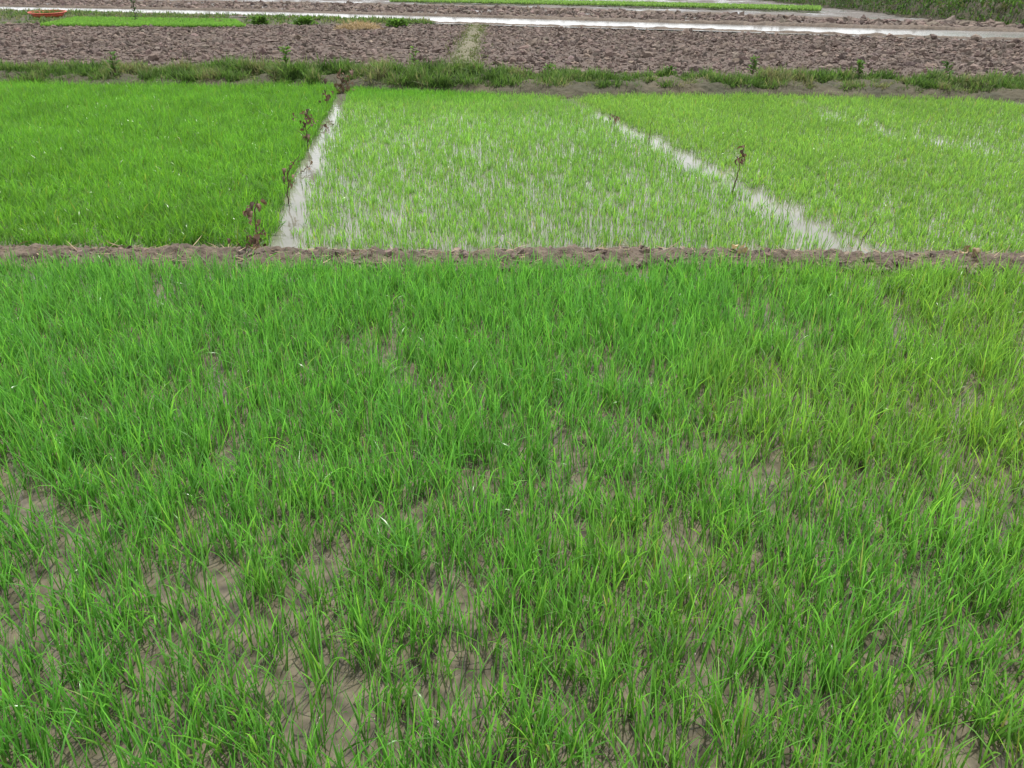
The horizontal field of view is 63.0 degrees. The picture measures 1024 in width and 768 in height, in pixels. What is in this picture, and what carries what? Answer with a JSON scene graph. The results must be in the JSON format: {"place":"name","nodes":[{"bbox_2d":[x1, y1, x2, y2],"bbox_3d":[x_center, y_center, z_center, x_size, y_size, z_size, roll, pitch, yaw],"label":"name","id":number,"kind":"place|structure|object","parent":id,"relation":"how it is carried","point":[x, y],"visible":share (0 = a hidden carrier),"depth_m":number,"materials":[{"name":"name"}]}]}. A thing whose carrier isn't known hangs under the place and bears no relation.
{"place":"outdoors","nodes":[
{"label":"outdoors","id":0,"kind":"place"},
{"bbox_2d":[0,11,868,37],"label":"verge","id":1,"kind":"structure","parent":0,"point":[28,19],"depth_m":37.17,"materials":[{"name":"green plant"}]},
{"bbox_2d":[27,10,66,17],"bbox_3d":[-22.184,-17.669,39.926,1.781,0.242,1.425,0,31,0],"label":"small boat","id":2,"kind":"object","parent":1,"relation":"on","point":[58,14],"visible":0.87,"depth_m":39.52,"materials":[{"name":"red wood"}]},
{"bbox_2d":[32,9,63,12],"bbox_3d":[-22.214,-17.786,39.955,1.672,0.332,1.272,0,26,0],"label":"rice bundle","id":3,"kind":"object","parent":2,"relation":"in","point":[47,11],"visible":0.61,"depth_m":39.77,"materials":[{"name":"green plant"}]},
{"bbox_2d":[130,0,137,19],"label":"young sapling","id":4,"kind":"object","parent":1,"relation":"on","point":[134,8],"visible":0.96,"depth_m":35.66,"materials":[{"name":"green plant"}]},
{"bbox_2d":[40,15,245,26],"bbox_3d":[-15.352,-15.460,35.592,10.159,0.204,7.584,0,26,0],"label":"seedbed rice","id":5,"kind":"object","parent":1,"relation":"on","point":[105,21],"visible":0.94,"depth_m":33.61,"materials":[{"name":"green plant"}]},
{"bbox_2d":[0,7,434,24],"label":"verge weeds","id":6,"kind":"object","parent":1,"relation":"on","point":[281,19],"visible":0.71,"depth_m":39.31,"materials":[{"name":"green plant"}]},
{"bbox_2d":[248,14,270,24],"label":"weed clump","id":7,"kind":"object","parent":1,"relation":"on","point":[258,20],"visible":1,"depth_m":34.23,"materials":[{"name":"green plant"}]},
{"bbox_2d":[291,16,318,25],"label":"weed clump","id":8,"kind":"object","parent":1,"relation":"on","point":[307,20],"visible":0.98,"depth_m":33.84,"materials":[{"name":"green plant"}]},
{"bbox_2d":[386,17,408,26],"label":"weed clump","id":9,"kind":"object","parent":1,"relation":"on","point":[394,22],"visible":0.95,"depth_m":32.45,"materials":[{"name":"green plant"}]},
{"bbox_2d":[445,22,497,64],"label":"field path","id":10,"kind":"structure","parent":0,"point":[468,42],"depth_m":22.84,"materials":[{"name":"green plant"}]},
{"bbox_2d":[0,0,1023,28],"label":"wet ploughed field","id":11,"kind":"structure","parent":0,"point":[428,12],"depth_m":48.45,"materials":[{"name":"brown soil"}]},
{"bbox_2d":[0,268,1023,767],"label":"paddy water","id":12,"kind":"structure","parent":0,"point":[356,680],"depth_m":2.70,"materials":[{"name":"liquid"}]},
{"bbox_2d":[0,233,1023,767],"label":"rice seedlings","id":13,"kind":"object","parent":12,"relation":"on","point":[106,285],"visible":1,"depth_m":3.16,"materials":[{"name":"green plant"}]},
{"bbox_2d":[0,90,1023,253],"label":"paddy water","id":14,"kind":"structure","parent":0,"point":[283,236],"depth_m":7.63,"materials":[{"name":"grey liquid"}]},
{"bbox_2d":[0,75,338,247],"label":"rice seedlings","id":15,"kind":"object","parent":14,"relation":"on","point":[223,129],"visible":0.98,"depth_m":8.82,"materials":[{"name":"green plant"}]},
{"bbox_2d":[227,199,267,249],"bbox_3d":[-1.910,-1.113,6.038,0.289,0.412,0.323,0,26,0],"label":"dead branch","id":16,"kind":"object","parent":14,"relation":"on","point":[248,212],"visible":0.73,"depth_m":6.04,"materials":[{"name":"brown plant"}]},
{"bbox_2d":[282,154,299,203],"bbox_3d":[-1.935,-1.806,7.346,0.165,0.422,0.092,-21,33,-37],"label":"dead branch","id":17,"kind":"object","parent":14,"relation":"on","point":[284,176],"visible":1,"depth_m":7.32,"materials":[{"name":"brown plant"}]},
{"bbox_2d":[292,109,315,145],"bbox_3d":[-2.410,-2.955,9.689,0.284,0.443,0.239,0,26,0],"label":"dead branch","id":18,"kind":"object","parent":14,"relation":"on","point":[307,123],"visible":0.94,"depth_m":9.67,"materials":[{"name":"brown plant"}]},
{"bbox_2d":[298,160,312,173],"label":"fallen twig","id":19,"kind":"object","parent":14,"relation":"on","point":[307,167],"visible":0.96,"depth_m":8.55,"materials":[{"name":"brown plant"}]},
{"bbox_2d":[312,118,333,129],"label":"fallen twig","id":20,"kind":"object","parent":14,"relation":"on","point":[324,125],"visible":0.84,"depth_m":11.06,"materials":[{"name":"brown plant"}]},
{"bbox_2d":[318,90,333,103],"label":"dead branch","id":21,"kind":"object","parent":14,"relation":"on","point":[328,96],"visible":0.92,"depth_m":12.44,"materials":[{"name":"brown plant"}]},
{"bbox_2d":[291,84,848,251],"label":"rice seedlings","id":22,"kind":"object","parent":14,"relation":"on","point":[395,95],"visible":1,"depth_m":8.13,"materials":[{"name":"green plant"}]},
{"bbox_2d":[609,110,619,124],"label":"dead branch","id":23,"kind":"object","parent":14,"relation":"on","point":[615,120],"visible":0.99,"depth_m":11.20,"materials":[{"name":"brown plant"}]},
{"bbox_2d":[732,144,746,193],"bbox_3d":[2.053,-1.927,7.549,0.121,0.462,0.085,18,31,33],"label":"dead branch","id":24,"kind":"object","parent":14,"relation":"on","point":[741,161],"visible":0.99,"depth_m":7.50,"materials":[{"name":"brown plant"}]},
{"bbox_2d":[573,89,1023,253],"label":"rice seedlings","id":25,"kind":"object","parent":14,"relation":"on","point":[741,106],"visible":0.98,"depth_m":9.36,"materials":[{"name":"green plant"}]},
{"bbox_2d":[0,243,1023,275],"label":"mud bund","id":26,"kind":"structure","parent":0,"point":[612,252],"depth_m":5.79,"materials":[{"name":"brown soil"}]},
{"bbox_2d":[0,244,1017,276],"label":"bund crumbs","id":27,"kind":"object","parent":26,"relation":"on","point":[388,252],"visible":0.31,"depth_m":5.77,"materials":[{"name":"soil"}]},
{"bbox_2d":[1,235,1023,272],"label":"straw litter","id":28,"kind":"object","parent":26,"relation":"on","point":[310,249],"visible":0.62,"depth_m":5.83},
{"bbox_2d":[732,244,747,253],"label":"dead leaves","id":29,"kind":"object","parent":26,"relation":"on","point":[741,249],"visible":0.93,"depth_m":5.81,"materials":[{"name":"beige plant"}]},
{"bbox_2d":[959,245,980,257],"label":"dead leaves","id":30,"kind":"object","parent":26,"relation":"on","point":[975,251],"visible":0.89,"depth_m":5.74,"materials":[{"name":"beige plant"}]},
{"bbox_2d":[0,68,1023,102],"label":"weedy bund","id":31,"kind":"structure","parent":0,"point":[574,88],"depth_m":14.07,"materials":[{"name":"green plant"}]},
{"bbox_2d":[105,51,120,75],"bbox_3d":[-7.246,-5.804,15.191,0.261,0.486,0.296,-22,33,-37],"label":"weed plant","id":32,"kind":"object","parent":31,"relation":"on","point":[112,62],"visible":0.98,"depth_m":15.17,"materials":[{"name":"green plant"}]},
{"bbox_2d":[279,45,291,66],"bbox_3d":[-4.145,-5.920,15.348,0.266,0.558,0.255,-6,27,-13],"label":"weed plant","id":33,"kind":"object","parent":31,"relation":"on","point":[285,59],"visible":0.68,"depth_m":15.26,"materials":[{"name":"green plant"}]},
{"bbox_2d":[409,46,418,65],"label":"weed plant","id":34,"kind":"object","parent":31,"relation":"on","point":[413,58],"visible":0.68,"depth_m":15.45,"materials":[{"name":"green plant"}]},
{"bbox_2d":[0,51,1023,93],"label":"bank weeds","id":35,"kind":"object","parent":31,"relation":"on","point":[435,75],"visible":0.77,"depth_m":14.77,"materials":[{"name":"green plant"}]},
{"bbox_2d":[543,62,555,73],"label":"weed plant","id":36,"kind":"object","parent":31,"relation":"on","point":[550,65],"visible":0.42,"depth_m":14.71,"materials":[{"name":"green plant"}]},
{"bbox_2d":[665,66,676,76],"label":"weed plant","id":37,"kind":"object","parent":31,"relation":"on","point":[670,68],"visible":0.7,"depth_m":14.72,"materials":[{"name":"green plant"}]},
{"bbox_2d":[746,55,759,74],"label":"weed plant","id":38,"kind":"object","parent":31,"relation":"on","point":[754,65],"visible":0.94,"depth_m":15.36,"materials":[{"name":"green plant"}]},
{"bbox_2d":[853,59,865,76],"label":"weed plant","id":39,"kind":"object","parent":31,"relation":"on","point":[861,62],"visible":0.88,"depth_m":14.56,"materials":[{"name":"green plant"}]},
{"bbox_2d":[938,60,955,75],"bbox_3d":[7.696,-5.538,14.781,0.315,0.369,0.303,0,26,0],"label":"weed plant","id":40,"kind":"object","parent":31,"relation":"on","point":[947,63],"visible":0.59,"depth_m":14.73,"materials":[{"name":"green plant"}]},
{"bbox_2d":[0,271,1023,767],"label":"paddy mud","id":41,"kind":"structure","parent":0,"point":[422,683],"depth_m":2.74,"materials":[{"name":"brown soil"}]},
{"bbox_2d":[0,24,1023,77],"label":"ploughed field","id":42,"kind":"structure","parent":0,"point":[562,64],"depth_m":22.26,"materials":[{"name":"soil"}]},
{"bbox_2d":[333,18,384,29],"bbox_3d":[-5.676,-13.377,31.185,2.091,0.638,2.222,0,26,0],"label":"straw heap","id":43,"kind":"object","parent":42,"relation":"on","point":[360,25],"visible":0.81,"depth_m":30.97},
{"bbox_2d":[0,22,1023,77],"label":"soil clods","id":44,"kind":"object","parent":42,"relation":"on","point":[772,39],"visible":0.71,"depth_m":22.77,"materials":[{"name":"brown soil"}]},
{"bbox_2d":[0,7,1023,41],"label":"irrigation canal","id":45,"kind":"structure","parent":0,"point":[982,34],"depth_m":34.70,"materials":[{"name":"liquid"}]},
{"bbox_2d":[0,4,1023,31],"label":"canal bank","id":46,"kind":"structure","parent":0,"point":[912,26],"depth_m":37.63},
{"bbox_2d":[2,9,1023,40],"bbox_3d":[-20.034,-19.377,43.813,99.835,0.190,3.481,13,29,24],"label":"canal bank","id":47,"kind":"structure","parent":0,"point":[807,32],"depth_m":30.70,"materials":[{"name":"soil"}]},
{"bbox_2d":[66,0,976,23],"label":"bund","id":48,"kind":"structure","parent":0,"point":[712,13],"depth_m":50.03,"materials":[{"name":"green plant"}]},
{"bbox_2d":[138,0,923,20],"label":"distant wet field","id":49,"kind":"structure","parent":0,"point":[850,13],"depth_m":54.39,"materials":[{"name":"grey liquid"}]},
{"bbox_2d":[389,0,822,10],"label":"distant rice","id":50,"kind":"object","parent":49,"relation":"on","point":[767,6],"visible":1,"depth_m":55.17,"materials":[{"name":"green plant"}]},
{"bbox_2d":[342,1,903,18],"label":"standing water","id":51,"kind":"structure","parent":0,"point":[746,14],"depth_m":45.65,"materials":[{"name":"grey liquid"}]},
{"bbox_2d":[762,0,1023,24],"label":"earth terrace","id":52,"kind":"structure","parent":0,"point":[1020,16],"depth_m":39.25,"materials":[{"name":"brown soil"}]},
{"bbox_2d":[764,0,1023,24],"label":"terrace grass","id":53,"kind":"structure","parent":52,"relation":"on","point":[962,2],"depth_m":38.80,"materials":[{"name":"green plant"}]},
{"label":"far paddy mud","id":54,"kind":"structure","parent":0,"visible":0},
{"bbox_2d":[324,69,356,92],"bbox_3d":[-2.935,-5.188,14.403,0.523,0.477,0.371,7,27,14],"label":"dead branch","id":55,"kind":"object","parent":54,"relation":"on","point":[340,86],"visible":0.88,"depth_m":14.40,"materials":[{"name":"brown plant"}]}
]}

